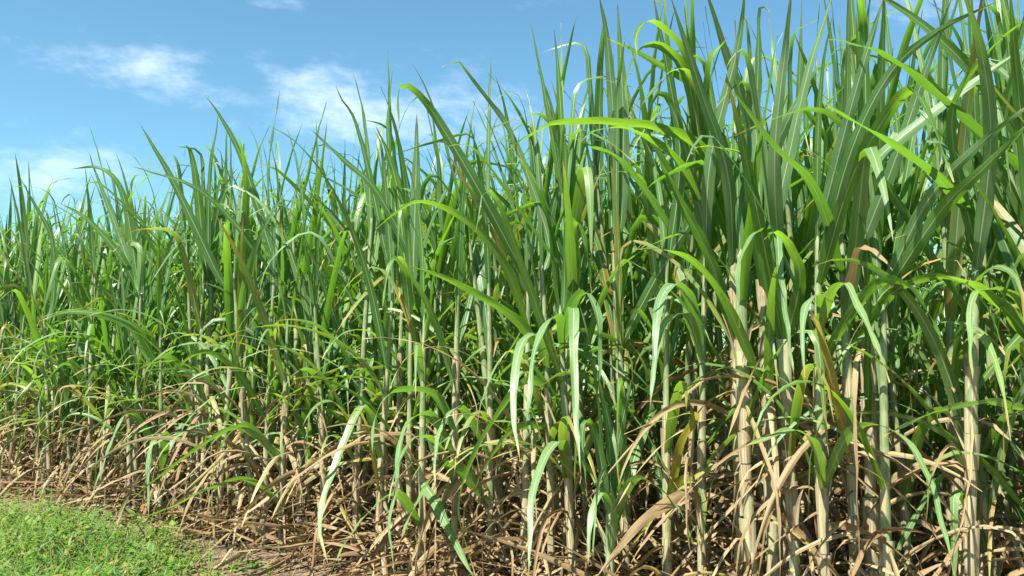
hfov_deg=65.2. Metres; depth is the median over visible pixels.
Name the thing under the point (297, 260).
sugarcane plant
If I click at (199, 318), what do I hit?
sugarcane plant
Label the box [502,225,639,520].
sugarcane plant
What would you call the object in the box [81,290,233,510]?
sugarcane plant
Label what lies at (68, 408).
sugarcane plant
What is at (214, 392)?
sugarcane plant
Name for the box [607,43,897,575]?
sugarcane plant
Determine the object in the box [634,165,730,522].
sugarcane plant
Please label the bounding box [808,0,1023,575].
sugarcane plant
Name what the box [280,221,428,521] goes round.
sugarcane plant
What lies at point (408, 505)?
sugarcane plant
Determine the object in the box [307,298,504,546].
sugarcane plant
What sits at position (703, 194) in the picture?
sugarcane plant
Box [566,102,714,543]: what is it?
sugarcane plant
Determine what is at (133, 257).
sugarcane plant
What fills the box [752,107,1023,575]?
sugarcane plant
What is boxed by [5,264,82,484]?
sugarcane plant
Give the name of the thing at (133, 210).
sugarcane plant
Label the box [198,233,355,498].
sugarcane plant
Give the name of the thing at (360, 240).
sugarcane plant
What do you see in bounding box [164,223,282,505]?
sugarcane plant
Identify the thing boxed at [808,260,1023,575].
sugarcane plant
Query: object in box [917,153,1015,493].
sugarcane plant
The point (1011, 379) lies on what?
sugarcane plant
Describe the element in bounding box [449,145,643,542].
sugarcane plant
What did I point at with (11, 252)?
sugarcane plant
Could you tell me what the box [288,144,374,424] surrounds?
sugarcane plant
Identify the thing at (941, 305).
sugarcane plant
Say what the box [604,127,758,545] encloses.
sugarcane plant
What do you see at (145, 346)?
sugarcane plant
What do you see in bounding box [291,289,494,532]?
sugarcane plant
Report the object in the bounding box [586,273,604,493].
sugarcane plant
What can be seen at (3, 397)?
sugarcane plant
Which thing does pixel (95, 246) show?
sugarcane plant
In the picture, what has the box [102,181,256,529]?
sugarcane plant
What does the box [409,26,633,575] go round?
sugarcane plant
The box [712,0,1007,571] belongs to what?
sugarcane plant
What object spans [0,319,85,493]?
sugarcane plant
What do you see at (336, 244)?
sugarcane plant
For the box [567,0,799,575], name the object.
sugarcane plant
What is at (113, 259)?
sugarcane plant
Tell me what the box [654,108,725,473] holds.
sugarcane plant
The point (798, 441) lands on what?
sugarcane plant
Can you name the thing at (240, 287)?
sugarcane plant
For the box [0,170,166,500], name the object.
sugarcane plant
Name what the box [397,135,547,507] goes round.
sugarcane plant
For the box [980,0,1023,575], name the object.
sugarcane plant
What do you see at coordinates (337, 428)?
sugarcane plant
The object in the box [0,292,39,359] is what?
sugarcane plant
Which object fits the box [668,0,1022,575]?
sugarcane plant
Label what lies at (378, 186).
sugarcane plant
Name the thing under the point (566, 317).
sugarcane plant
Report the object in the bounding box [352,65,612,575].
sugarcane plant
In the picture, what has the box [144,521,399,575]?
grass
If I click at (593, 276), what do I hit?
sugarcane plant
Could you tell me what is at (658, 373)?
sugarcane plant
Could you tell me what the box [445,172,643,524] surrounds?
sugarcane plant
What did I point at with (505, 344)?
sugarcane plant
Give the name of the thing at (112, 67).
sky
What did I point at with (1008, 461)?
sugarcane plant
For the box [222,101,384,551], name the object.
sugarcane plant
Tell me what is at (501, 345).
sugarcane plant
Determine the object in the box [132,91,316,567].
sugarcane plant
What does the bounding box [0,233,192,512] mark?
sugarcane plant
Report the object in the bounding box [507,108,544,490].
sugarcane plant
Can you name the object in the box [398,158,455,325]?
sugarcane plant
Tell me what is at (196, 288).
sugarcane plant
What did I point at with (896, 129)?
sugarcane plant
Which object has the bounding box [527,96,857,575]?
sugarcane plant
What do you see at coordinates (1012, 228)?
cane thicket
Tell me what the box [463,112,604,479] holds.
sugarcane plant
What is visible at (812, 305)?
sugarcane plant
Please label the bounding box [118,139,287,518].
sugarcane plant
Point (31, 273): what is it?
sugarcane plant
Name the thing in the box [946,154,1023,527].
sugarcane plant
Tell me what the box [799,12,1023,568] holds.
sugarcane plant
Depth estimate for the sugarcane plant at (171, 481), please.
6.11 m
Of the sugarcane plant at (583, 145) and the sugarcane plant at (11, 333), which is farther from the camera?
the sugarcane plant at (11, 333)
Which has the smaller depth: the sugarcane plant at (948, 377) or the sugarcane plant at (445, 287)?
the sugarcane plant at (948, 377)
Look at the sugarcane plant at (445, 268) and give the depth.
6.51 m
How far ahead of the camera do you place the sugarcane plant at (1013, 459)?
4.15 m
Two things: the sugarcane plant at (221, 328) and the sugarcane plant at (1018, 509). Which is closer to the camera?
the sugarcane plant at (1018, 509)
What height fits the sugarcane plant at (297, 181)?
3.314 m
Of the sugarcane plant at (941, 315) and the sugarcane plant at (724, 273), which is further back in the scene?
the sugarcane plant at (941, 315)
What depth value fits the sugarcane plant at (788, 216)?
3.68 m
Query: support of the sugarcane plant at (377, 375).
on the ground at (301, 571)
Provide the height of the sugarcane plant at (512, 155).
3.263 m
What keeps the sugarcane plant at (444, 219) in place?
on the ground at (301, 571)
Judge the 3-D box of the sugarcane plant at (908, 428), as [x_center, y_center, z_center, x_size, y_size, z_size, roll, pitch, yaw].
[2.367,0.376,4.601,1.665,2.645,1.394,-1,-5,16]
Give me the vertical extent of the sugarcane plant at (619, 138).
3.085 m
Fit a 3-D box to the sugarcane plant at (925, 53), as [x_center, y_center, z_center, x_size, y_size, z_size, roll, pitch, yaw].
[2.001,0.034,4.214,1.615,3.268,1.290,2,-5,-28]
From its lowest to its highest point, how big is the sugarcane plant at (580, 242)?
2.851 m
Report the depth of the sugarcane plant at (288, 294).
6.12 m
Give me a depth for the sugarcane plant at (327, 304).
5.26 m
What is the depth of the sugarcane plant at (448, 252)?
5.87 m
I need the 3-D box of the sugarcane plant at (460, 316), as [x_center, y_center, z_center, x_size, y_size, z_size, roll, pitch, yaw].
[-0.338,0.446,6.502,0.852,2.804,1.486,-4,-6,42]
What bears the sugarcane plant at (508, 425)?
on the ground at (301, 571)
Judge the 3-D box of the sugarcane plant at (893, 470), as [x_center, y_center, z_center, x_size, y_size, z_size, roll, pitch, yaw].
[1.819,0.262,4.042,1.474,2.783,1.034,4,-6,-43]
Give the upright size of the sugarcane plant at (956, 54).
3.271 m
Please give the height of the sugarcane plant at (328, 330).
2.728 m
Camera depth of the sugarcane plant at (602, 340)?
5.62 m
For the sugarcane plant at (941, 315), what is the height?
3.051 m
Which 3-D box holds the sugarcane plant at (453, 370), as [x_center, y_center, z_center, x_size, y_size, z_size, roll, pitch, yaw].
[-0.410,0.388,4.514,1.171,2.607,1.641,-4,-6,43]
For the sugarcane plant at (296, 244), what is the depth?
6.86 m
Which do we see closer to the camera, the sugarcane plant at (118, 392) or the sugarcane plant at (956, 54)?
the sugarcane plant at (956, 54)
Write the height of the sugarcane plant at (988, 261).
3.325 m
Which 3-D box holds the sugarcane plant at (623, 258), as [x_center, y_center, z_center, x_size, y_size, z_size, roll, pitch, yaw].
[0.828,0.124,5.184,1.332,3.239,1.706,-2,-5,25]
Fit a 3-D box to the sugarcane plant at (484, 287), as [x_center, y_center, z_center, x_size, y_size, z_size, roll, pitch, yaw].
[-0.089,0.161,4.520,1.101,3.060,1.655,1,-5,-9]
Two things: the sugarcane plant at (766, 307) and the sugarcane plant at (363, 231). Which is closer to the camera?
the sugarcane plant at (766, 307)
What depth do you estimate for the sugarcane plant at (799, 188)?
4.22 m
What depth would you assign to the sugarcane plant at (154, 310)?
6.35 m
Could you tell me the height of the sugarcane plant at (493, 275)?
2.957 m
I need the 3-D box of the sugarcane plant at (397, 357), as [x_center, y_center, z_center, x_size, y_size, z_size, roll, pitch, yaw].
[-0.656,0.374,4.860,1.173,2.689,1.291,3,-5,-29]
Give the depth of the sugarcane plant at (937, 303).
4.71 m
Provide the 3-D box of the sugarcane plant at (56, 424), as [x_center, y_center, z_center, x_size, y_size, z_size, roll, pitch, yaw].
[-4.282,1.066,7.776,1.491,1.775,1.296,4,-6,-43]
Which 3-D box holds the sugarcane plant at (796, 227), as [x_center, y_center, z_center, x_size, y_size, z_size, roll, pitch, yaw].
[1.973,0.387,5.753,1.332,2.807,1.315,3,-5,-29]
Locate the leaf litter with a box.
[0,435,1023,575]
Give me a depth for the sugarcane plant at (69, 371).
7.59 m
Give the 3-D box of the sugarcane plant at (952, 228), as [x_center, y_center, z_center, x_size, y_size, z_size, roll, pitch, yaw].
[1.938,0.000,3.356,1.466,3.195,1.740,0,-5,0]
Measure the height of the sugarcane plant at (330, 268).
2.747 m
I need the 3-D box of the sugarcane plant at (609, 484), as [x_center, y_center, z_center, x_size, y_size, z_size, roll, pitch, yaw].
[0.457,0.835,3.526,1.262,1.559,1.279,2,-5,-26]
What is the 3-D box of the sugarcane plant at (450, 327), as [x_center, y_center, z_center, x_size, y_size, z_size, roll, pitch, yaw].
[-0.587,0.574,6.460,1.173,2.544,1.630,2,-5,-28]
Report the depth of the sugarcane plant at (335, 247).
6.76 m
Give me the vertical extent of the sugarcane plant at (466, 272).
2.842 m
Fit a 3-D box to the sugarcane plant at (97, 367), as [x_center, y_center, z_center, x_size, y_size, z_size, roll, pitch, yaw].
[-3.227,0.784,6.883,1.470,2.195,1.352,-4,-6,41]
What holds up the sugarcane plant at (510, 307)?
on the ground at (301, 571)
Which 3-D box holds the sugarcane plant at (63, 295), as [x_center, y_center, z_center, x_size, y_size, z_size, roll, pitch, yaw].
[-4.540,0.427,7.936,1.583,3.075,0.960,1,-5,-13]
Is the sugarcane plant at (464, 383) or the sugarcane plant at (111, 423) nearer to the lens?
the sugarcane plant at (464, 383)
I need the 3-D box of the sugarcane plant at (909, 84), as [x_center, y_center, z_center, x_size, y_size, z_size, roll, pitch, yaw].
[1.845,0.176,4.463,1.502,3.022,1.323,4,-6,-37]
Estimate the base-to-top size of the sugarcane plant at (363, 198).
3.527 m
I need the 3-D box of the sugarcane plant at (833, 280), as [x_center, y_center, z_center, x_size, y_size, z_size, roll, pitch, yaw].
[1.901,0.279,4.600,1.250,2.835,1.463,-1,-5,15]
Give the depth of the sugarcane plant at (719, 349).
4.20 m
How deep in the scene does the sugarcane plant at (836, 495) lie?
4.78 m
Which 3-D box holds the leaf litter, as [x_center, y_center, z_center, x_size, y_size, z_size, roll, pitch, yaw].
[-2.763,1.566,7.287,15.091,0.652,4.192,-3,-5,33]
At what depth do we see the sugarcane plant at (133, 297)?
7.04 m
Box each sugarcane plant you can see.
[0,155,84,497]
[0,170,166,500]
[0,179,72,460]
[0,179,112,507]
[0,180,111,465]
[0,186,168,501]
[0,190,85,486]
[0,200,122,476]
[0,201,77,486]
[0,201,89,495]
[0,219,82,457]
[0,222,33,442]
[0,224,106,498]
[0,229,127,496]
[0,230,81,469]
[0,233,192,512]
[0,237,88,475]
[0,237,100,475]
[0,257,23,326]
[0,257,142,495]
[0,269,87,467]
[0,277,123,500]
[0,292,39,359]
[0,295,113,512]
[0,297,41,474]
[0,305,106,491]
[0,307,57,468]
[0,317,11,439]
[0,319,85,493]
[0,321,58,488]
[0,331,101,471]
[2,229,207,520]
[3,234,140,491]
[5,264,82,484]
[6,297,176,509]
[8,170,213,513]
[8,240,20,262]
[10,125,182,513]
[12,194,213,525]
[14,229,178,506]
[20,202,220,485]
[26,270,183,500]
[31,156,214,529]
[37,199,214,536]
[48,209,186,503]
[50,187,170,479]
[53,271,234,520]
[55,223,181,487]
[64,154,205,511]
[65,245,235,519]
[79,123,310,545]
[80,147,272,529]
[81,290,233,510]
[82,212,254,506]
[84,154,308,534]
[94,196,220,500]
[99,143,290,532]
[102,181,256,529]
[108,118,262,549]
[108,172,307,523]
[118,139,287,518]
[120,201,373,558]
[128,148,326,534]
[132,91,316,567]
[139,173,351,550]
[141,160,275,474]
[142,162,301,500]
[144,151,275,513]
[152,141,351,570]
[156,232,349,521]
[159,268,382,540]
[162,202,384,573]
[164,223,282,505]
[166,313,287,505]
[168,142,333,455]
[168,167,298,471]
[178,132,295,479]
[179,124,360,535]
[181,296,317,507]
[192,239,372,538]
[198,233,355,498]
[206,129,395,554]
[207,134,314,557]
[208,169,407,529]
[211,184,432,575]
[217,75,479,575]
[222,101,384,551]
[226,74,453,575]
[230,208,294,446]
[232,317,431,533]
[234,283,414,539]
[236,153,482,570]
[244,247,405,534]
[247,50,438,513]
[250,153,400,526]
[254,104,526,570]
[258,170,370,468]
[259,122,361,431]
[267,235,476,541]
[271,114,517,569]
[271,203,323,489]
[276,308,445,532]
[277,125,358,453]
[278,167,499,575]
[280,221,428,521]
[284,207,396,520]
[287,191,361,489]
[287,196,349,468]
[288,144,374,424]
[290,169,499,534]
[291,134,526,566]
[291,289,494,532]
[296,140,505,569]
[305,95,522,526]
[305,280,483,562]
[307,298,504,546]
[309,139,445,515]
[313,199,444,519]
[321,142,477,491]
[336,88,542,509]
[350,144,536,569]
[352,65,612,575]
[355,131,595,548]
[363,83,660,575]
[365,125,600,575]
[368,143,494,484]
[371,126,546,542]
[379,78,578,510]
[379,287,542,575]
[388,170,516,509]
[391,113,636,555]
[397,62,616,575]
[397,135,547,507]
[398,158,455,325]
[401,184,542,529]
[405,249,471,464]
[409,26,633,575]
[410,62,653,575]
[417,16,660,574]
[419,166,477,461]
[425,189,514,395]
[426,150,560,483]
[429,31,688,575]
[433,189,672,575]
[433,271,600,573]
[444,47,725,575]
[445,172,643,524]
[446,72,659,574]
[448,286,514,508]
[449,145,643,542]
[458,121,656,569]
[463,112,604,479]
[464,104,707,551]
[473,115,685,506]
[484,129,730,570]
[493,88,669,472]
[494,0,807,575]
[494,15,724,572]
[502,184,607,480]
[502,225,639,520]
[504,151,551,507]
[505,3,758,575]
[505,305,784,575]
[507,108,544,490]
[507,256,724,571]
[508,0,821,575]
[514,150,725,549]
[515,154,636,535]
[523,225,760,575]
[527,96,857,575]
[528,103,766,564]
[536,175,675,507]
[538,78,714,541]
[564,0,845,575]
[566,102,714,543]
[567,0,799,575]
[578,0,880,575]
[579,7,846,558]
[584,130,686,531]
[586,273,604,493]
[587,185,711,532]
[588,105,721,533]
[595,23,836,542]
[601,106,660,547]
[604,101,753,559]
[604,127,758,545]
[604,190,711,534]
[606,78,814,571]
[607,0,976,575]
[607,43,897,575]
[614,6,843,575]
[618,36,891,575]
[632,0,982,575]
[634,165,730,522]
[640,17,841,570]
[651,19,1023,573]
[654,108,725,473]
[657,0,1023,575]
[663,16,1023,575]
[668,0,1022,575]
[671,0,846,575]
[672,105,847,568]
[673,0,1015,575]
[681,222,727,453]
[684,82,842,554]
[706,289,847,554]
[707,0,927,575]
[710,46,847,557]
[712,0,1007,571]
[714,177,936,518]
[717,4,888,533]
[721,89,963,575]
[722,1,1005,570]
[723,201,806,510]
[724,10,937,575]
[726,107,841,569]
[727,0,1023,575]
[733,3,1023,575]
[748,90,841,393]
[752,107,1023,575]
[755,3,1017,575]
[755,242,1023,575]
[794,20,1011,538]
[798,49,962,556]
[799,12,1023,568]
[800,233,917,501]
[800,278,914,505]
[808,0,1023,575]
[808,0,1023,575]
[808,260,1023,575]
[812,154,893,521]
[812,157,1020,567]
[829,0,1023,575]
[830,0,1023,575]
[837,180,1017,568]
[838,0,1023,575]
[844,136,942,500]
[845,107,1023,548]
[856,273,1023,569]
[895,186,1023,444]
[911,146,1023,575]
[913,23,1023,526]
[915,58,1023,526]
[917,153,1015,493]
[918,136,967,332]
[923,157,1019,489]
[930,0,1023,547]
[939,225,955,353]
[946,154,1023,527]
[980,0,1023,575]
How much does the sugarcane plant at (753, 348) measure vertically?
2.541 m
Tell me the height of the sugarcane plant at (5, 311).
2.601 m
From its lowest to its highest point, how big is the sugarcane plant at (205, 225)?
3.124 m
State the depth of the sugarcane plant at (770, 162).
3.26 m
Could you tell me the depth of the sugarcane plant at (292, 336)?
5.60 m
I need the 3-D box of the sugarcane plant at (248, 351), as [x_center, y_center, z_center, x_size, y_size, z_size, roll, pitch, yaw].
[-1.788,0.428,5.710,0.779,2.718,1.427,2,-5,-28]
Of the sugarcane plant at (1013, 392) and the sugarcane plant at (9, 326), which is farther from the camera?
the sugarcane plant at (9, 326)
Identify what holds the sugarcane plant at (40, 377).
on the ground at (301, 571)
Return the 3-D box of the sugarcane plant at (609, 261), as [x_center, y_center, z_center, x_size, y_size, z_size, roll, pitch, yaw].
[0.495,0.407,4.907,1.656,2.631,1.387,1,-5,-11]
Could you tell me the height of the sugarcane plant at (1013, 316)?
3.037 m
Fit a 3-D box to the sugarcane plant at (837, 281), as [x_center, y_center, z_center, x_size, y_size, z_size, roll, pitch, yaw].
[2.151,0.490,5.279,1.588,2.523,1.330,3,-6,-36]
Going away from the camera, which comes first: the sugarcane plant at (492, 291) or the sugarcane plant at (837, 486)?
the sugarcane plant at (837, 486)
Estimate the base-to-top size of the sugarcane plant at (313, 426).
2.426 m
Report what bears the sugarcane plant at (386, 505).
on the ground at (301, 571)
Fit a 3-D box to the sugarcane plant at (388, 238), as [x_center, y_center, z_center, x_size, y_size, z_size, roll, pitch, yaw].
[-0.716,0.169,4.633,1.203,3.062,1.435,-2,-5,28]
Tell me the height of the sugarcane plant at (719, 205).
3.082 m
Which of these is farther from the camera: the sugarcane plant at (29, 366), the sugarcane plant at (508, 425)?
the sugarcane plant at (29, 366)
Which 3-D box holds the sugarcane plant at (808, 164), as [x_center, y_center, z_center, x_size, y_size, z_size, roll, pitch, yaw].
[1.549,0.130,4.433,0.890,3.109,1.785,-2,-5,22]
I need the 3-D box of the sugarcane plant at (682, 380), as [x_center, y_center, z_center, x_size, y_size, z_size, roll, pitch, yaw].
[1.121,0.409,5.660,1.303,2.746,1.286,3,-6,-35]
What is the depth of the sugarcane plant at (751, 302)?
4.93 m
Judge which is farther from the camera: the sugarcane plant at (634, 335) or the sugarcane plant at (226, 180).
the sugarcane plant at (226, 180)
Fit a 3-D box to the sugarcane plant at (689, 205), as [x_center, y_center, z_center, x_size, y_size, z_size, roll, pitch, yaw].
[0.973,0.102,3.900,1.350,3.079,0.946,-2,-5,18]
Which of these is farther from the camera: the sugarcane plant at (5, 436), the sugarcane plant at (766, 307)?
the sugarcane plant at (5, 436)
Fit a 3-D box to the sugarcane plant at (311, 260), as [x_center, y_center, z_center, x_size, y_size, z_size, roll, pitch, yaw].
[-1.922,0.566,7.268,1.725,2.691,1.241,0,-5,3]
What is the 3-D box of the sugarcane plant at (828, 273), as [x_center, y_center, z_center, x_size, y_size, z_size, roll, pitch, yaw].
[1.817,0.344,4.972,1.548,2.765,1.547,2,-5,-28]
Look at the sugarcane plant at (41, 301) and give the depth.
7.70 m
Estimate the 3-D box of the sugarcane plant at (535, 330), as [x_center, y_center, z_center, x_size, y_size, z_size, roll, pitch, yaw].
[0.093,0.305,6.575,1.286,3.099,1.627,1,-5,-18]
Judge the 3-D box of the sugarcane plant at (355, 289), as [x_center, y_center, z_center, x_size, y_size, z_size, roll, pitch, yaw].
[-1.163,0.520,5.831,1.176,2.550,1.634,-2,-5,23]
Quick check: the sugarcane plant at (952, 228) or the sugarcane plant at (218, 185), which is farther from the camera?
the sugarcane plant at (218, 185)
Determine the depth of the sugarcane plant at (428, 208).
5.64 m
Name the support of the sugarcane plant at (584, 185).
on the ground at (301, 571)
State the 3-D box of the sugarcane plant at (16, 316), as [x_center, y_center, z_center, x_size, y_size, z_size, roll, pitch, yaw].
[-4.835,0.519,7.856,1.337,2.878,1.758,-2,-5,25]
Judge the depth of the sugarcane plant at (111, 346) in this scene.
6.57 m
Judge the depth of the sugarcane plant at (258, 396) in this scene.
6.49 m
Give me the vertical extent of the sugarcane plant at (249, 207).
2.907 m
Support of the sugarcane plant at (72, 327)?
on the ground at (301, 571)
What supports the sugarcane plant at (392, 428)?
on the ground at (301, 571)
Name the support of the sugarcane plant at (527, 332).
on the ground at (301, 571)
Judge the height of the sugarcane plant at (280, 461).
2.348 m
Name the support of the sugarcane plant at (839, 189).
on the ground at (301, 571)
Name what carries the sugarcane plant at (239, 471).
on the ground at (301, 571)
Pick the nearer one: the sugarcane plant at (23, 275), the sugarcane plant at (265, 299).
the sugarcane plant at (265, 299)
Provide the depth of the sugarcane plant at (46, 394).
6.82 m
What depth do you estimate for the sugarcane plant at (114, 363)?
7.45 m
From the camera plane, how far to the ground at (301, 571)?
5.24 m
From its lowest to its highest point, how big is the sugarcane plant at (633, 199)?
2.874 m
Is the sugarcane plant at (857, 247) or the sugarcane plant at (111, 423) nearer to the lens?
the sugarcane plant at (857, 247)
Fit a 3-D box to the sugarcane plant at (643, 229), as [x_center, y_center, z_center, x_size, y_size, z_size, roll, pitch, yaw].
[1.007,0.263,5.226,1.371,2.973,1.646,4,-6,-42]
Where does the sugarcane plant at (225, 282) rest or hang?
on the ground at (301, 571)
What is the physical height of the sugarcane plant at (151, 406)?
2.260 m
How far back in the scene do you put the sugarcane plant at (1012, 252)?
4.40 m
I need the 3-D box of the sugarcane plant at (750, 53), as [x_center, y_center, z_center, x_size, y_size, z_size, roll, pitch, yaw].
[1.556,0.092,4.689,1.596,3.228,1.274,3,-5,-31]
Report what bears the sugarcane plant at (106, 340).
on the ground at (301, 571)
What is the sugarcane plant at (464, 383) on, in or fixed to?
on the ground at (301, 571)
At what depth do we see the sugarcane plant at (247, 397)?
5.86 m
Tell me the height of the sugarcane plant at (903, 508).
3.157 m
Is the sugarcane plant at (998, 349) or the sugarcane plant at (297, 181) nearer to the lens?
the sugarcane plant at (998, 349)
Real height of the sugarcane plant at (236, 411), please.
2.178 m
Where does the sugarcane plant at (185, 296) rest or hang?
on the ground at (301, 571)
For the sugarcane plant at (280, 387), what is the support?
on the ground at (301, 571)
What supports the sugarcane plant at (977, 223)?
on the ground at (301, 571)
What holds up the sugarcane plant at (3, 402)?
on the ground at (301, 571)
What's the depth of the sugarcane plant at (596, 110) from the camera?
4.39 m
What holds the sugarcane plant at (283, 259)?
on the ground at (301, 571)
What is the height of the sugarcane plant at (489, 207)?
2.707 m
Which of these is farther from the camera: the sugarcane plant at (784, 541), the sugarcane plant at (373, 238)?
the sugarcane plant at (373, 238)
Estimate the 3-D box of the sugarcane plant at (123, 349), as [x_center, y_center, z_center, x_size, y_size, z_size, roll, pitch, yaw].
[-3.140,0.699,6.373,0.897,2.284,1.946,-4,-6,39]
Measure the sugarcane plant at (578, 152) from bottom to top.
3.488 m
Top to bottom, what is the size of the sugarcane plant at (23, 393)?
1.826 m
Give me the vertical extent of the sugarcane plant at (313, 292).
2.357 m
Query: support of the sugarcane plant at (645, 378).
on the ground at (301, 571)
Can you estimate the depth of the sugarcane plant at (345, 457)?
5.69 m
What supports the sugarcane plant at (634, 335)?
on the ground at (301, 571)
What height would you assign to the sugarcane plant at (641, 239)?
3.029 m
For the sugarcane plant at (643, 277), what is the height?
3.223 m
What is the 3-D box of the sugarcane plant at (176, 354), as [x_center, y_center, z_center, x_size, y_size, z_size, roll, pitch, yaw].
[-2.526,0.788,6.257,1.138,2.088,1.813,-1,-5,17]
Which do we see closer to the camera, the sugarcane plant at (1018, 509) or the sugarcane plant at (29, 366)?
the sugarcane plant at (1018, 509)
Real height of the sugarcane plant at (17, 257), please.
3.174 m
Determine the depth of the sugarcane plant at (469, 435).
5.24 m
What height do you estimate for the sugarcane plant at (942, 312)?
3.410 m
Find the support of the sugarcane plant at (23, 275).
on the ground at (301, 571)
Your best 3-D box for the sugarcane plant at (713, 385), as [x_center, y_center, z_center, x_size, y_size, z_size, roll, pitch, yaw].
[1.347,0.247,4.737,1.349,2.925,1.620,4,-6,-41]
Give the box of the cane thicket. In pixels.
[0,0,1023,575]
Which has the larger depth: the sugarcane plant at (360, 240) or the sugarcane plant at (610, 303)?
the sugarcane plant at (360, 240)
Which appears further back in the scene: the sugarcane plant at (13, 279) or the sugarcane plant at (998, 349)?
the sugarcane plant at (13, 279)
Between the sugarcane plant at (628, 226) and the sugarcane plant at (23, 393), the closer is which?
the sugarcane plant at (628, 226)
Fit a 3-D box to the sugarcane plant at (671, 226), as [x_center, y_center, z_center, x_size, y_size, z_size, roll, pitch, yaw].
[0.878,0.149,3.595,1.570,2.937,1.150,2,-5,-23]
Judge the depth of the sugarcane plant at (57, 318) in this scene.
7.41 m
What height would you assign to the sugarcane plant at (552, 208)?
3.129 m
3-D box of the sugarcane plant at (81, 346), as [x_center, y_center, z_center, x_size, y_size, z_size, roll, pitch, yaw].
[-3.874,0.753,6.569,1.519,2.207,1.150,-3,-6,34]
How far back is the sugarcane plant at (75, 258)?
7.12 m
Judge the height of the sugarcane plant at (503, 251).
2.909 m
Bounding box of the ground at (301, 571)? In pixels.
[0,369,1020,575]
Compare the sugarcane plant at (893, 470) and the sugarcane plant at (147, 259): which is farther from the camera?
the sugarcane plant at (147, 259)
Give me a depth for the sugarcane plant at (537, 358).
5.89 m
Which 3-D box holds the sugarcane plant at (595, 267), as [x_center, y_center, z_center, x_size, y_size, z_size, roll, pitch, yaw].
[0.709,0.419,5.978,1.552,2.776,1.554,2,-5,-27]
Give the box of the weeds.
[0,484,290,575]
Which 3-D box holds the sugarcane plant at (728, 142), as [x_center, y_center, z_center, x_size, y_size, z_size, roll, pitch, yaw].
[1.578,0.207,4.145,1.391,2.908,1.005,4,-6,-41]
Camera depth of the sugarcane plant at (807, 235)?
3.86 m
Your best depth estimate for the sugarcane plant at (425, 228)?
5.98 m
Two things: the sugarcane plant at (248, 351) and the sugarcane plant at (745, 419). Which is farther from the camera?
the sugarcane plant at (248, 351)
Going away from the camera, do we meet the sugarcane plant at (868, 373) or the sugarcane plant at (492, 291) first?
the sugarcane plant at (868, 373)
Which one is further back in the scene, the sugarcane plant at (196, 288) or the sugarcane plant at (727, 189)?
the sugarcane plant at (196, 288)
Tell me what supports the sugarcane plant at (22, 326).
on the ground at (301, 571)
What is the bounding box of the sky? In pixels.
[0,0,1023,347]
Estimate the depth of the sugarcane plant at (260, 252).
6.87 m
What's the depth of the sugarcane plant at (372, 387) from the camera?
5.23 m
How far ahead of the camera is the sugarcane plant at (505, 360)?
5.70 m
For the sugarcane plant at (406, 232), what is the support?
on the ground at (301, 571)
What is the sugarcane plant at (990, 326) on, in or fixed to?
on the ground at (301, 571)
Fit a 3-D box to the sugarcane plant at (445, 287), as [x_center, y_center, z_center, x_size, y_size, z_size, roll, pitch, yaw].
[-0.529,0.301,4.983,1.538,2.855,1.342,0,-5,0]
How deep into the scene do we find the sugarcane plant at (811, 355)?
4.50 m
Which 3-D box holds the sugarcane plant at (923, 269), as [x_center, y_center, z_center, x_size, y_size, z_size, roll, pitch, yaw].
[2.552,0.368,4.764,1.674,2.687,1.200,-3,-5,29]
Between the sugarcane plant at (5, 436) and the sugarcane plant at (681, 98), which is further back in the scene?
the sugarcane plant at (5, 436)
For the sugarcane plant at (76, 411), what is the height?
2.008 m
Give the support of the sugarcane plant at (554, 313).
on the ground at (301, 571)
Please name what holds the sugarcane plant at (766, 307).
on the ground at (301, 571)
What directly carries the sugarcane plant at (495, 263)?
on the ground at (301, 571)
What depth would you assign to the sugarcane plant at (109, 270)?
7.03 m
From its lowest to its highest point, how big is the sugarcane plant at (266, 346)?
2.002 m
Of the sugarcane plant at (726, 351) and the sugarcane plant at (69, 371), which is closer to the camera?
the sugarcane plant at (726, 351)
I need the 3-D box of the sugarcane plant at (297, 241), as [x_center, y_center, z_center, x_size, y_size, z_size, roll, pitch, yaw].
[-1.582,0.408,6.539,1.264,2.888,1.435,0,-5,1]
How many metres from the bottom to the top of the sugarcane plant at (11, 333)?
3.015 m
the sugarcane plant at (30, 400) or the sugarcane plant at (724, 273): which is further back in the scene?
the sugarcane plant at (30, 400)
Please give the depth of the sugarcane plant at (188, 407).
5.99 m

